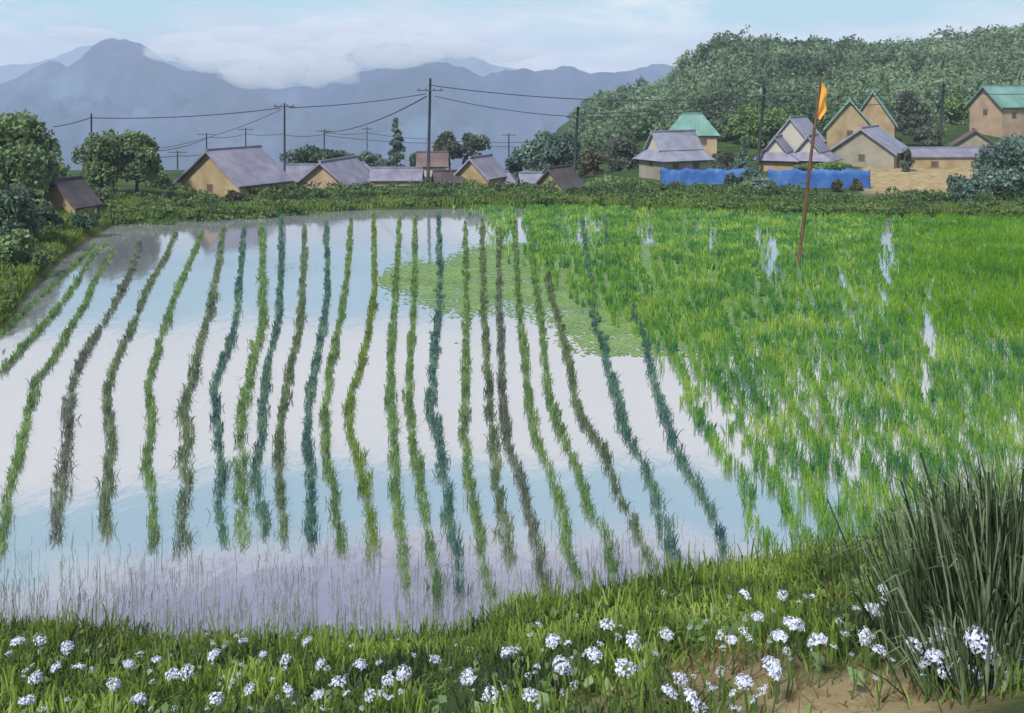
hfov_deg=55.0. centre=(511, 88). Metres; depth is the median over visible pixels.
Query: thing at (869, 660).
white flower
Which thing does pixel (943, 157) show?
outbuilding
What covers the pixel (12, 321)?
rice row
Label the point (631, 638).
white flower
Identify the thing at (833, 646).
white flower
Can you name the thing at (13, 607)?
white flower
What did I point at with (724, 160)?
dark tree
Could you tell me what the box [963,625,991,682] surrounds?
white flower
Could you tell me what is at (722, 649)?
white flower
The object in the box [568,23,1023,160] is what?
hill wood
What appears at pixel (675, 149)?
hipped house
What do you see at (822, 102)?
banner
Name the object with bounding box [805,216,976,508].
rice row
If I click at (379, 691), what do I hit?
white flower
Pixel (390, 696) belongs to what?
white flower
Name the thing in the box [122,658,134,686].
white flower
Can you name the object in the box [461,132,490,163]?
grey tree
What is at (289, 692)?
white flower
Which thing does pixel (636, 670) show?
white flower
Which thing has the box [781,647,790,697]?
white flower
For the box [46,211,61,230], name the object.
garden bush
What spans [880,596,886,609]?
white flower
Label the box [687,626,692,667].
white flower
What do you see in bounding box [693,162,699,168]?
window
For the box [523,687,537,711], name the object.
white flower
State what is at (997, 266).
rice row
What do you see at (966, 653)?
reed clump
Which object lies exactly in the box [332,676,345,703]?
white flower
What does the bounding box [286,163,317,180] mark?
farmhouse
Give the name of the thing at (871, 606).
white flower
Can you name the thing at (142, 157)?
slender tree
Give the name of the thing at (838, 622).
white flower
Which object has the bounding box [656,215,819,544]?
rice row
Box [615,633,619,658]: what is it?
white flower
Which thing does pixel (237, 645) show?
white flower
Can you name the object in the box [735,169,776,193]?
bush
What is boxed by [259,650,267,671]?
white flower
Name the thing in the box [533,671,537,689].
white flower
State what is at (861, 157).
window
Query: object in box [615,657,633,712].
white flower
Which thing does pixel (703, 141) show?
window
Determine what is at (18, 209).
broadleaf tree
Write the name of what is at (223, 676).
white flower
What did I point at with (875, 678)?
white flower
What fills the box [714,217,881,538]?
rice row
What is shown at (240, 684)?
white flower
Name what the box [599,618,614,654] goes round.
white flower
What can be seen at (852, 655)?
white flower
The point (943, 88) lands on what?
utility pole
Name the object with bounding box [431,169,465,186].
shed
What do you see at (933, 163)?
window
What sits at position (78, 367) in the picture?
rice row
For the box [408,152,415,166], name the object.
broad tree
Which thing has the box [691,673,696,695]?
white flower
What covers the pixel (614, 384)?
rice row
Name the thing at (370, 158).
broad tree
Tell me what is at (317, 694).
white flower
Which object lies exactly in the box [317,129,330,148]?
utility pole
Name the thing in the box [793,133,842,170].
hipped house
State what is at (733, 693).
white flower
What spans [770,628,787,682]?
white flower
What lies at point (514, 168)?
round tree
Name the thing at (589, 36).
sky
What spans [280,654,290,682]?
white flower
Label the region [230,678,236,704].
white flower
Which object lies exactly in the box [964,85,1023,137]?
green roofed house
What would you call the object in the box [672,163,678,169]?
window
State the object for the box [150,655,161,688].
white flower
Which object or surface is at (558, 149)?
round tree
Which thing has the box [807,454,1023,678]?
reed clump
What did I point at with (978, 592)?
reed clump
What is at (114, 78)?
mountains
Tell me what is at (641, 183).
garden bush
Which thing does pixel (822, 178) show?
blue sheeting
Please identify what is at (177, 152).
utility pole
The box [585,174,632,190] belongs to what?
garden bush
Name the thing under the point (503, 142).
power line
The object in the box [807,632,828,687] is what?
white flower
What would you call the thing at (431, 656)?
white flower
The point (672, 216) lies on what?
lush rice
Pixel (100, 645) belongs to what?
white flower
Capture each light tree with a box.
[726,99,788,147]
[774,105,803,122]
[938,88,968,124]
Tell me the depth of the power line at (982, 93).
128.51 m
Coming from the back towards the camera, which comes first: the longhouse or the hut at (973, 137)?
the hut at (973, 137)
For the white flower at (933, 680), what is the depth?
3.60 m
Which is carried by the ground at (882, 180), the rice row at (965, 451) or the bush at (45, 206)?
the bush at (45, 206)
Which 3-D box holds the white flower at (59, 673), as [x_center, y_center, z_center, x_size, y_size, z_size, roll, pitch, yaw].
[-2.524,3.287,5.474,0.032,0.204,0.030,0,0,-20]
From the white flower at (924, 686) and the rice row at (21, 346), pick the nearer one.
the white flower at (924, 686)
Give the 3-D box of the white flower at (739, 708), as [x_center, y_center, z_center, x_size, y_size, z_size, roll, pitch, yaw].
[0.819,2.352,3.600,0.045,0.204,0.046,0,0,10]
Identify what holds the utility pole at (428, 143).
on the ground at (882, 180)
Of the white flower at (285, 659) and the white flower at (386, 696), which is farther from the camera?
the white flower at (285, 659)
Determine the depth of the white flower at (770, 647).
4.15 m
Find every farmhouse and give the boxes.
[174,145,293,197]
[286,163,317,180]
[293,155,370,188]
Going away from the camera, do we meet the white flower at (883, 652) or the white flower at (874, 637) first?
the white flower at (883, 652)
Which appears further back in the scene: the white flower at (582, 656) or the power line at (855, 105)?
the power line at (855, 105)
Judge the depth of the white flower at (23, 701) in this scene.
4.82 m
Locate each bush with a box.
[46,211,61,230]
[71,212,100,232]
[94,188,111,202]
[141,164,175,189]
[160,189,180,200]
[226,189,246,200]
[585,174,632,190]
[634,180,664,191]
[724,173,742,191]
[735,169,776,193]
[793,163,814,170]
[814,161,853,170]
[830,179,843,191]
[849,178,864,190]
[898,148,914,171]
[900,188,946,202]
[946,173,995,202]
[969,133,1023,199]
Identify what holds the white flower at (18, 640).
on the ground at (882, 180)
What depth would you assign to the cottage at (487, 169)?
96.43 m
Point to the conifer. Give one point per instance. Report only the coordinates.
(395, 153)
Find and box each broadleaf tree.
[0,108,72,195]
[0,181,40,237]
[0,228,51,277]
[3,144,51,206]
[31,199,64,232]
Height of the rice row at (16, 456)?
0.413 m
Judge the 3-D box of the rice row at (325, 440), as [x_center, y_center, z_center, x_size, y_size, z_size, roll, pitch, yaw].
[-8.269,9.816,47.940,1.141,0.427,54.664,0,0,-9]
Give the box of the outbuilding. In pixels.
[902,146,991,168]
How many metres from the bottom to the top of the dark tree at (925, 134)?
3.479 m
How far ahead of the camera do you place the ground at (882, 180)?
5.12 m
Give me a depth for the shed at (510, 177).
98.30 m
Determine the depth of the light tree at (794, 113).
131.95 m
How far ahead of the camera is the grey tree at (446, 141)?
115.25 m
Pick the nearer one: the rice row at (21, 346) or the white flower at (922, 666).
the white flower at (922, 666)
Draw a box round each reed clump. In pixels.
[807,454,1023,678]
[822,443,1023,694]
[834,581,1023,712]
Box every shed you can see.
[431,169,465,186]
[500,170,518,184]
[517,171,542,184]
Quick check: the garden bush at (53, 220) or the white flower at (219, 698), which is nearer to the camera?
the white flower at (219, 698)
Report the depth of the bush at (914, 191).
84.25 m
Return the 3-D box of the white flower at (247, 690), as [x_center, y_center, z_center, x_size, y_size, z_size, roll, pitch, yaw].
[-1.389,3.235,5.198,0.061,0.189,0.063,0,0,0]
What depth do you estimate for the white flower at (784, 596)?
5.08 m
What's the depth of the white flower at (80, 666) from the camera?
5.52 m
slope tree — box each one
[571,148,606,175]
[585,129,636,160]
[603,135,639,171]
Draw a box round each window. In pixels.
[206,184,212,192]
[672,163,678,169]
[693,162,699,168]
[700,138,706,144]
[846,130,852,136]
[858,154,864,161]
[931,161,938,166]
[983,109,987,114]
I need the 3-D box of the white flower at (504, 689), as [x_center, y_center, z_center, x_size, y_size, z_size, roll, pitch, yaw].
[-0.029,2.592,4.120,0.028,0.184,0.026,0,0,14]
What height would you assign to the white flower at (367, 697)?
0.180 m
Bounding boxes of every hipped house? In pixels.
[632,129,715,179]
[750,134,799,170]
[769,115,826,150]
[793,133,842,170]
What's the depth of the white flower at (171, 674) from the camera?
5.46 m
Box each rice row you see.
[0,241,96,334]
[0,241,109,372]
[0,247,117,554]
[48,240,143,542]
[93,230,177,536]
[136,229,204,547]
[163,224,226,549]
[206,225,247,545]
[227,222,270,546]
[245,214,284,535]
[270,224,308,542]
[299,219,331,542]
[318,217,353,554]
[341,213,385,556]
[384,214,414,588]
[401,214,445,609]
[422,214,473,596]
[455,221,500,599]
[478,218,520,566]
[493,218,554,594]
[511,216,587,579]
[528,218,623,572]
[543,224,660,570]
[579,215,687,563]
[602,215,734,554]
[627,216,777,547]
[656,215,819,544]
[685,215,841,539]
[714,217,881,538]
[744,217,916,522]
[773,217,944,515]
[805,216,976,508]
[833,218,1009,496]
[859,217,1022,486]
[889,217,1023,463]
[920,219,1023,422]
[949,217,1023,372]
[979,217,1023,315]
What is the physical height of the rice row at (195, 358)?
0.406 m
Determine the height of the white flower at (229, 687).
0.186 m
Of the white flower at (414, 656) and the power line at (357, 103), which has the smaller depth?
the white flower at (414, 656)
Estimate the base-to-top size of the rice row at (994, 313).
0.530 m
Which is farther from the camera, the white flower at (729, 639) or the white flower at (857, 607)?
the white flower at (857, 607)
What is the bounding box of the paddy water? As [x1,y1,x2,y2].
[0,207,1023,643]
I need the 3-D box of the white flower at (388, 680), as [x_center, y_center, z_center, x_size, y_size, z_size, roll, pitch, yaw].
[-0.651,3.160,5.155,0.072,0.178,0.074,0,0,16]
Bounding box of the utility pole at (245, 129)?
[238,128,253,145]
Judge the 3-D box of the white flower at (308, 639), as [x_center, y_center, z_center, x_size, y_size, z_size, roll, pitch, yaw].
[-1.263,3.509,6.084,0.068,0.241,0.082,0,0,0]
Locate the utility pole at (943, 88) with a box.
[934,83,953,145]
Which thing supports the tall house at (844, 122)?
on the ground at (882, 180)
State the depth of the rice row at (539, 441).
29.24 m
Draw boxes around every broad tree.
[279,143,330,162]
[325,148,364,160]
[359,150,385,166]
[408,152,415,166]
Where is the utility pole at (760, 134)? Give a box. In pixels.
[755,87,773,171]
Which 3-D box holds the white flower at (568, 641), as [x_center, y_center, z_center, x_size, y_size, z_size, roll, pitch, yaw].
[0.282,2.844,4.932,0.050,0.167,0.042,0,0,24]
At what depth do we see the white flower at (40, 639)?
6.02 m
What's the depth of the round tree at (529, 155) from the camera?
106.75 m
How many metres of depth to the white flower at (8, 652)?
5.63 m
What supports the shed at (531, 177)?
on the ground at (882, 180)
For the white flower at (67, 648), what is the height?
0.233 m
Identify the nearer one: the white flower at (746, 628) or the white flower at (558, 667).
the white flower at (558, 667)
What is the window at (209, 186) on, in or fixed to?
in the farmhouse at (221, 171)
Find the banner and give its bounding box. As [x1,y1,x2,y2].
[817,82,827,119]
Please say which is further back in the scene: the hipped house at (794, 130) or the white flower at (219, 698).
the hipped house at (794, 130)
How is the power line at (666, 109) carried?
attached to the utility pole at (760, 134)
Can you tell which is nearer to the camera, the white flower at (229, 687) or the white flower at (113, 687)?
the white flower at (113, 687)
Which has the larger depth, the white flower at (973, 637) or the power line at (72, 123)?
the power line at (72, 123)
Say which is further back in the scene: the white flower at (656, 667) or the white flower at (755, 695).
the white flower at (656, 667)
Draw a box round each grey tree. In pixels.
[432,131,463,169]
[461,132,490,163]
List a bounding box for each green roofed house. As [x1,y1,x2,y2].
[669,113,719,155]
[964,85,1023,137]
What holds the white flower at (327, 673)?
on the ground at (882, 180)
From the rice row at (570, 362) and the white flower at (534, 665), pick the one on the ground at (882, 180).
the white flower at (534, 665)
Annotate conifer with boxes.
[383,117,405,166]
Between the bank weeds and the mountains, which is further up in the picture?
the mountains
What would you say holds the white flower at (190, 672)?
on the ground at (882, 180)
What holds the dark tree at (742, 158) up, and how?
on the ground at (882, 180)
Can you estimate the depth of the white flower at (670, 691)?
3.60 m
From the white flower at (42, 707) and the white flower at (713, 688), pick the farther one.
the white flower at (42, 707)
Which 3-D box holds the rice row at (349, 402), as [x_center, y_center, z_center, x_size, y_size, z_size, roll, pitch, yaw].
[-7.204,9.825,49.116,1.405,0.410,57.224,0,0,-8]
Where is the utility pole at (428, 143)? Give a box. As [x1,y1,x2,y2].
[417,78,442,182]
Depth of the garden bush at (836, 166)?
100.70 m
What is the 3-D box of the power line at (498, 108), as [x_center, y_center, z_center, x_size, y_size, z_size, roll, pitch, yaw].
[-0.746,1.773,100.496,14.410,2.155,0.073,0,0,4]
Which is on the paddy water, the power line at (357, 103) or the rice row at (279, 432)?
the rice row at (279, 432)
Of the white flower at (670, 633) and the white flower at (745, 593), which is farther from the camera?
the white flower at (745, 593)
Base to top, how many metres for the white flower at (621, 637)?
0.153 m
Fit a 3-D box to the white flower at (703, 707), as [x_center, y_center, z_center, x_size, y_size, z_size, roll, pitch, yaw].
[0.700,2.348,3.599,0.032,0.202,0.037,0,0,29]
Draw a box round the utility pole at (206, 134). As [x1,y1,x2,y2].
[197,133,215,148]
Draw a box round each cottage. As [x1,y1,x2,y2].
[36,175,103,214]
[453,154,506,186]
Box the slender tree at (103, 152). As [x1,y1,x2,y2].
[71,128,123,191]
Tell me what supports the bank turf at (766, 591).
on the ground at (882, 180)
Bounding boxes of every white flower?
[4,649,11,665]
[10,595,14,621]
[10,635,25,667]
[17,694,35,712]
[28,669,42,707]
[33,636,46,647]
[39,704,48,712]
[50,663,60,696]
[56,660,61,689]
[60,640,73,675]
[64,696,71,712]
[75,663,84,686]
[89,666,94,692]
[98,644,102,666]
[106,677,121,709]
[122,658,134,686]
[130,692,146,712]
[149,678,154,710]
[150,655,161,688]
[165,666,177,700]
[175,676,179,699]
[177,663,193,704]
[181,672,185,699]
[207,648,220,681]
[209,692,223,710]
[221,675,225,705]
[227,685,231,704]
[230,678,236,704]
[234,634,238,659]
[237,673,241,703]
[238,638,247,658]
[238,662,244,689]
[244,681,254,712]
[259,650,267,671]
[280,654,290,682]
[282,683,293,711]
[302,636,312,674]
[311,690,323,712]
[315,657,324,691]
[323,665,329,688]
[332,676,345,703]
[343,690,350,711]
[352,658,366,671]
[365,688,375,711]
[375,659,381,678]
[377,689,384,709]
[381,673,394,706]
[383,693,388,712]
[387,695,394,712]
[388,682,393,706]
[396,664,411,706]
[397,688,402,712]
[411,652,417,679]
[429,654,440,674]
[429,655,434,680]
[460,668,476,710]
[481,685,498,712]
[500,645,517,692]
[503,685,507,712]
[514,646,521,660]
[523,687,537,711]
[524,673,530,710]
[533,664,540,690]
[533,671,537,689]
[545,632,560,656]
[552,654,570,705]
[559,688,565,709]
[564,639,571,658]
[567,666,572,696]
[570,656,574,693]
[570,680,577,712]
[581,653,585,684]
[585,646,602,691]
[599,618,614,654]
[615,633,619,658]
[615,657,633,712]
[618,625,622,650]
[626,630,640,653]
[633,664,639,705]
[651,650,658,694]
[659,628,673,663]
[660,589,666,612]
[661,683,678,712]
[672,671,687,712]
[683,687,700,712]
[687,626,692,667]
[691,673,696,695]
[698,702,707,712]
[704,619,708,660]
[706,681,711,712]
[708,686,717,712]
[715,629,723,670]
[715,666,725,709]
[719,645,725,682]
[725,634,737,674]
[728,595,731,626]
[729,689,735,712]
[729,704,741,712]
[734,673,753,712]
[738,626,747,669]
[739,588,750,618]
[743,617,747,645]
[746,633,753,676]
[751,611,764,650]
[752,694,758,712]
[757,684,767,712]
[762,655,782,712]
[767,639,772,668]
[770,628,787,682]
[771,675,777,702]
[775,672,779,703]
[777,589,787,609]
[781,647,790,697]
[782,616,804,654]
[788,658,793,696]
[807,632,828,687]
[807,642,814,686]
[829,642,836,679]
[835,617,843,643]
[840,630,849,663]
[849,652,855,699]
[852,605,859,648]
[857,626,872,683]
[859,639,867,678]
[864,601,883,643]
[864,639,871,685]
[870,644,886,697]
[872,674,879,710]
[873,635,877,669]
[875,585,888,620]
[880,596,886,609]
[890,658,896,693]
[906,637,922,686]
[919,661,926,703]
[920,656,930,701]
[920,674,926,703]
[924,637,931,688]
[925,647,943,700]
[927,656,934,701]
[932,625,949,639]
[936,662,951,698]
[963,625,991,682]
[981,644,1000,684]
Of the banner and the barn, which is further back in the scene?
the barn
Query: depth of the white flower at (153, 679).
5.17 m
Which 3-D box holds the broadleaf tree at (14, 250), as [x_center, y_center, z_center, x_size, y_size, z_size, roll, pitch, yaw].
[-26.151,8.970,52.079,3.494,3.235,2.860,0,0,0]
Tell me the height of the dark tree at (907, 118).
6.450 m
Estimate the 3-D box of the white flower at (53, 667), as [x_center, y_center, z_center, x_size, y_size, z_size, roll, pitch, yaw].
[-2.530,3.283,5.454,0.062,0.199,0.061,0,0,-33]
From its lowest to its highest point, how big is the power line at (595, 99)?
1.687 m
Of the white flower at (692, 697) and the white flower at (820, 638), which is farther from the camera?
the white flower at (820, 638)
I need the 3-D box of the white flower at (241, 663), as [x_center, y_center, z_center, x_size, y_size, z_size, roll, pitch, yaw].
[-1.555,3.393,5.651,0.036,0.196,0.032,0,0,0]
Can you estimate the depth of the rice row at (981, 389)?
32.41 m
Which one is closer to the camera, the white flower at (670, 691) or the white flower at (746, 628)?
the white flower at (670, 691)
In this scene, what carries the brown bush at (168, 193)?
on the ground at (882, 180)
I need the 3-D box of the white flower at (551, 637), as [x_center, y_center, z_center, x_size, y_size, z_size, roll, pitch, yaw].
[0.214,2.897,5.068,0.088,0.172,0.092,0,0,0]
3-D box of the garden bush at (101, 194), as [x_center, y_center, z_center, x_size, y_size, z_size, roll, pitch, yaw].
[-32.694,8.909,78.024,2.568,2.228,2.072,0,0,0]
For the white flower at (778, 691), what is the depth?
3.83 m
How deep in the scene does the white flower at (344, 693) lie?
4.84 m
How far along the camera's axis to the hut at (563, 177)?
91.10 m
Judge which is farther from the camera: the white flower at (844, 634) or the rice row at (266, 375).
the rice row at (266, 375)
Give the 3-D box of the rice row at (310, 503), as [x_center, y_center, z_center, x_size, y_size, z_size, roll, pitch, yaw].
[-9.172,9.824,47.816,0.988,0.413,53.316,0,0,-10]
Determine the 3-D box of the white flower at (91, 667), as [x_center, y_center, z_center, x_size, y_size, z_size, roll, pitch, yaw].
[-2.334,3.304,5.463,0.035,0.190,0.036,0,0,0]
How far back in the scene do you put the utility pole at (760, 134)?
104.86 m
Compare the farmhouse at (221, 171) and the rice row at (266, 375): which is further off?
the farmhouse at (221, 171)
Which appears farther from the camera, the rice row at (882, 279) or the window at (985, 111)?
the window at (985, 111)
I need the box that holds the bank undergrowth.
[0,177,1023,311]
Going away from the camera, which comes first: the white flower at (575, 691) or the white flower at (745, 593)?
the white flower at (575, 691)
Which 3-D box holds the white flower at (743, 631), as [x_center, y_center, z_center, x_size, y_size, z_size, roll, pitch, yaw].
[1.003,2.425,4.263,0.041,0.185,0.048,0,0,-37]
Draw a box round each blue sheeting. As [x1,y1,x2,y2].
[660,168,751,184]
[767,168,870,188]
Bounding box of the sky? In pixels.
[0,0,1023,73]
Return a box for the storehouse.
[415,151,448,176]
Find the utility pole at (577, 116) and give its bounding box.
[567,107,587,171]
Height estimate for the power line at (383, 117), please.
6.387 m
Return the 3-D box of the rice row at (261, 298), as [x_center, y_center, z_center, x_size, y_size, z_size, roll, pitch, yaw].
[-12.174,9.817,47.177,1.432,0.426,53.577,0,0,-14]
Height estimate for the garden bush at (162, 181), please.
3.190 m
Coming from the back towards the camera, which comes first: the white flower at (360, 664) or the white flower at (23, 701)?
the white flower at (360, 664)
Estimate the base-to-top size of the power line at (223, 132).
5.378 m
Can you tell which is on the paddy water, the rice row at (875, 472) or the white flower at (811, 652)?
the rice row at (875, 472)
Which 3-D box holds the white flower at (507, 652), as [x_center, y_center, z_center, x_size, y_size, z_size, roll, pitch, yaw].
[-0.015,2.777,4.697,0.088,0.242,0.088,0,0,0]
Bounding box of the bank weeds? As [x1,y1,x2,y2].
[0,537,910,712]
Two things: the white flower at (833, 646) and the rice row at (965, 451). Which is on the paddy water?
the rice row at (965, 451)
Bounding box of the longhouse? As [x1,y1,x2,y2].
[368,167,424,185]
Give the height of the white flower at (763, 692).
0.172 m
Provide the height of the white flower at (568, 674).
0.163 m
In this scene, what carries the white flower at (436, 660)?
on the ground at (882, 180)
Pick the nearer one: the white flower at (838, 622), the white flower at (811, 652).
the white flower at (811, 652)
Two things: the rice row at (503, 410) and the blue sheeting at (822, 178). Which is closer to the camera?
the rice row at (503, 410)
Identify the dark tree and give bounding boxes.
[710,151,736,169]
[734,136,754,169]
[893,89,932,129]
[901,125,944,146]
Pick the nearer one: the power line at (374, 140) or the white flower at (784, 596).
the white flower at (784, 596)
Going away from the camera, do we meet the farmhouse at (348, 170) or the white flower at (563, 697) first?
the white flower at (563, 697)
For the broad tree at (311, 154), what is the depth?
116.80 m
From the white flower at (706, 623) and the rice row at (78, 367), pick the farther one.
the rice row at (78, 367)
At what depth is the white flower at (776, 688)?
3.84 m
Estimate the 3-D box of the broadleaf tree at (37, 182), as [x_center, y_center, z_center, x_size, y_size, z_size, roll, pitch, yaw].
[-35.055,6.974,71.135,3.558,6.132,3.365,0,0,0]
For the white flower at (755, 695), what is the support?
on the ground at (882, 180)
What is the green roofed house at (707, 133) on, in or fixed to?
on the ground at (882, 180)
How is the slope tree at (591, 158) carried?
on the ground at (882, 180)
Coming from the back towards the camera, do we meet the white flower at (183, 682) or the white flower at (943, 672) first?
the white flower at (183, 682)
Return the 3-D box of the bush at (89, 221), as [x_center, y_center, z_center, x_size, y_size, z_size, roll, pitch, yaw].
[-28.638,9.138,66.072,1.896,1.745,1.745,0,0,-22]
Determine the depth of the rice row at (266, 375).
31.28 m
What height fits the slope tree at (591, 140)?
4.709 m
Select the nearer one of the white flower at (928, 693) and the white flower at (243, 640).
the white flower at (928, 693)
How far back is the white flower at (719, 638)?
4.33 m
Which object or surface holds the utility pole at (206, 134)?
on the ground at (882, 180)
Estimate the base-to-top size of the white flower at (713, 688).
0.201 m
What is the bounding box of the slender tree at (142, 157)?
[107,129,161,196]
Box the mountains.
[0,38,674,169]
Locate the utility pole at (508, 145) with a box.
[502,133,515,157]
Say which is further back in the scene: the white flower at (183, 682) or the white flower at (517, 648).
the white flower at (183, 682)
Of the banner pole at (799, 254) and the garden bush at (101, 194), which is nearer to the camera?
the banner pole at (799, 254)
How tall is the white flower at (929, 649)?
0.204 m
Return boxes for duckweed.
[377,242,814,356]
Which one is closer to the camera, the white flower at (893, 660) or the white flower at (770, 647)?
the white flower at (893, 660)
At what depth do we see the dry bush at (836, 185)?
90.58 m
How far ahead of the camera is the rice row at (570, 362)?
29.40 m
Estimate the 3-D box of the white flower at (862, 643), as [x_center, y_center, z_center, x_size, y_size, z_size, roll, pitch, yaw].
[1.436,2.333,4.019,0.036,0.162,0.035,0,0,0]
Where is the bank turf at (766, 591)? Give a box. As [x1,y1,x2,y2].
[0,511,1023,712]
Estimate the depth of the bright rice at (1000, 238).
52.52 m
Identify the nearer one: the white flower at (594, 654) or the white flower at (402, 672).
the white flower at (594, 654)
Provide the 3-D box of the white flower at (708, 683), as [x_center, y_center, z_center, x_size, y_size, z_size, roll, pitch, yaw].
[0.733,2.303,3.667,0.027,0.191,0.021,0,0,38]
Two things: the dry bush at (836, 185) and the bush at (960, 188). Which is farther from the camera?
the dry bush at (836, 185)
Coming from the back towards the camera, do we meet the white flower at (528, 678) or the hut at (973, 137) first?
the hut at (973, 137)
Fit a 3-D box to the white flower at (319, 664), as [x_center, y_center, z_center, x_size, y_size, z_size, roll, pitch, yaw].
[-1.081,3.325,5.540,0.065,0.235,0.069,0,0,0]
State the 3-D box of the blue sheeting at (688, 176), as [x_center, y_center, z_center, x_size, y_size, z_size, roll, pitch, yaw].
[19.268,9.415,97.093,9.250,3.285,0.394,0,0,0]
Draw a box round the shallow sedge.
[0,511,748,640]
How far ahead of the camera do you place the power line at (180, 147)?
180.60 m
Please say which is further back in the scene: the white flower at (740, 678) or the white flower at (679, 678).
the white flower at (679, 678)
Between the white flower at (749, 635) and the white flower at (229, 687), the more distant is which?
the white flower at (229, 687)
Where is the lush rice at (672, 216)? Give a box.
[453,202,1023,540]
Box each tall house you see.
[823,98,871,148]
[859,90,897,136]
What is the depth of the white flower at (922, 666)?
3.60 m
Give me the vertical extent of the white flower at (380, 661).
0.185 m
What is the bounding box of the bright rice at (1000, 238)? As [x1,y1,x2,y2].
[734,211,1023,338]
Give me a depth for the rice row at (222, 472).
30.98 m
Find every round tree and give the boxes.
[505,154,523,176]
[509,130,556,173]
[541,131,582,166]
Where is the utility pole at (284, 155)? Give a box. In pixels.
[274,103,294,171]
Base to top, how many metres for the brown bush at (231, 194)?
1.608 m
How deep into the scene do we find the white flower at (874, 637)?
4.09 m
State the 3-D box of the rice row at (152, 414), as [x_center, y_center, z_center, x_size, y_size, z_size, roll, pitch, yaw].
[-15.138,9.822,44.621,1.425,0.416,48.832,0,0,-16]
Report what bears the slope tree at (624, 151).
on the ground at (882, 180)
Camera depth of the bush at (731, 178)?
91.78 m
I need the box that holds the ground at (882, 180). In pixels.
[0,70,1023,712]
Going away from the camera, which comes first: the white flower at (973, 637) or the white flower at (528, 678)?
the white flower at (973, 637)
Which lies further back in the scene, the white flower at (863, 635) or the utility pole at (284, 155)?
the utility pole at (284, 155)
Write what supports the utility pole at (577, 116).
on the ground at (882, 180)
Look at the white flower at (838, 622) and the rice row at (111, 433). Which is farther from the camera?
the rice row at (111, 433)
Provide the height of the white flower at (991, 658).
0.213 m
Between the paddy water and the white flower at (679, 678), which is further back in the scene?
the paddy water
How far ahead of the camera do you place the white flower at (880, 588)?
4.48 m
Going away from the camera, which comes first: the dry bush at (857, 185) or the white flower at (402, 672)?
the white flower at (402, 672)
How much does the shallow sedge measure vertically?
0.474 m
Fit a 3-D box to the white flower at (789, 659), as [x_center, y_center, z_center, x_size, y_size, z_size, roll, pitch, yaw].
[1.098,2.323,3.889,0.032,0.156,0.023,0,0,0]
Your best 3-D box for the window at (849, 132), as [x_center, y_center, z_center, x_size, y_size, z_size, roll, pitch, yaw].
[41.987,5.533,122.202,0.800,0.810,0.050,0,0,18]
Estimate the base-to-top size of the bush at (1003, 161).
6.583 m
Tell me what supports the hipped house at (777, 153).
on the ground at (882, 180)
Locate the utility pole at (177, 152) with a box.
[168,150,186,169]
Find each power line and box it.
[53,117,90,126]
[92,108,279,118]
[159,109,281,148]
[159,139,204,150]
[289,93,425,107]
[324,96,426,132]
[325,135,434,143]
[431,85,762,100]
[435,96,562,115]
[457,141,523,142]
[579,99,760,113]
[589,100,760,117]
[767,95,941,105]
[768,92,940,95]
[945,91,1018,94]
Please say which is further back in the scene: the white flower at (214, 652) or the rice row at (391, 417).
the rice row at (391, 417)
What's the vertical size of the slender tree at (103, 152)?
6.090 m
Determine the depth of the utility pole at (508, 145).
209.91 m
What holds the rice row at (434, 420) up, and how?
on the paddy water
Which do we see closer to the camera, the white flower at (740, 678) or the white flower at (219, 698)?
the white flower at (740, 678)
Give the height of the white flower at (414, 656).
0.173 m
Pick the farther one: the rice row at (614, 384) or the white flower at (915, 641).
the rice row at (614, 384)
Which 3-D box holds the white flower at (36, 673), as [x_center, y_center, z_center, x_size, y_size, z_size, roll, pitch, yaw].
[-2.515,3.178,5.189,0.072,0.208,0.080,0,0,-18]
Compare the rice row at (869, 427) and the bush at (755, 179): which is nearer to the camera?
the rice row at (869, 427)
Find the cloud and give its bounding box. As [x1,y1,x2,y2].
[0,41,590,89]
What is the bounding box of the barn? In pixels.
[830,125,906,168]
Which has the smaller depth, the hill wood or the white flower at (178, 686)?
the white flower at (178, 686)
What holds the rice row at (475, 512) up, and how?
on the paddy water
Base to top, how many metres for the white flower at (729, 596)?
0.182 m
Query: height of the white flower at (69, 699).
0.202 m
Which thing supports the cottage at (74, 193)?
on the ground at (882, 180)
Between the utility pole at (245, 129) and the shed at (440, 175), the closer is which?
the shed at (440, 175)
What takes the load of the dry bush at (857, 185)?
on the ground at (882, 180)
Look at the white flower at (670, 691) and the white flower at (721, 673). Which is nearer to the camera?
the white flower at (670, 691)
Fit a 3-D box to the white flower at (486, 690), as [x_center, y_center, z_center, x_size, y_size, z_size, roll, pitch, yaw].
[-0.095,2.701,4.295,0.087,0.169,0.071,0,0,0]
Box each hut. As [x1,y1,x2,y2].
[531,164,585,192]
[949,128,994,146]
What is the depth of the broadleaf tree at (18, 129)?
72.67 m
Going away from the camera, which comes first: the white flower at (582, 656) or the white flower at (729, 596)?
the white flower at (582, 656)
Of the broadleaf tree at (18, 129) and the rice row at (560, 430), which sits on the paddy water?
the rice row at (560, 430)
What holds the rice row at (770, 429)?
on the paddy water
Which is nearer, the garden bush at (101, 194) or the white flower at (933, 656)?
the white flower at (933, 656)
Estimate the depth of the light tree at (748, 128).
126.58 m
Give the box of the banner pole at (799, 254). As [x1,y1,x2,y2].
[796,76,821,265]
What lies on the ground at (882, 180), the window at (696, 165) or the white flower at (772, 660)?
the white flower at (772, 660)
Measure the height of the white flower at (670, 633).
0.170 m

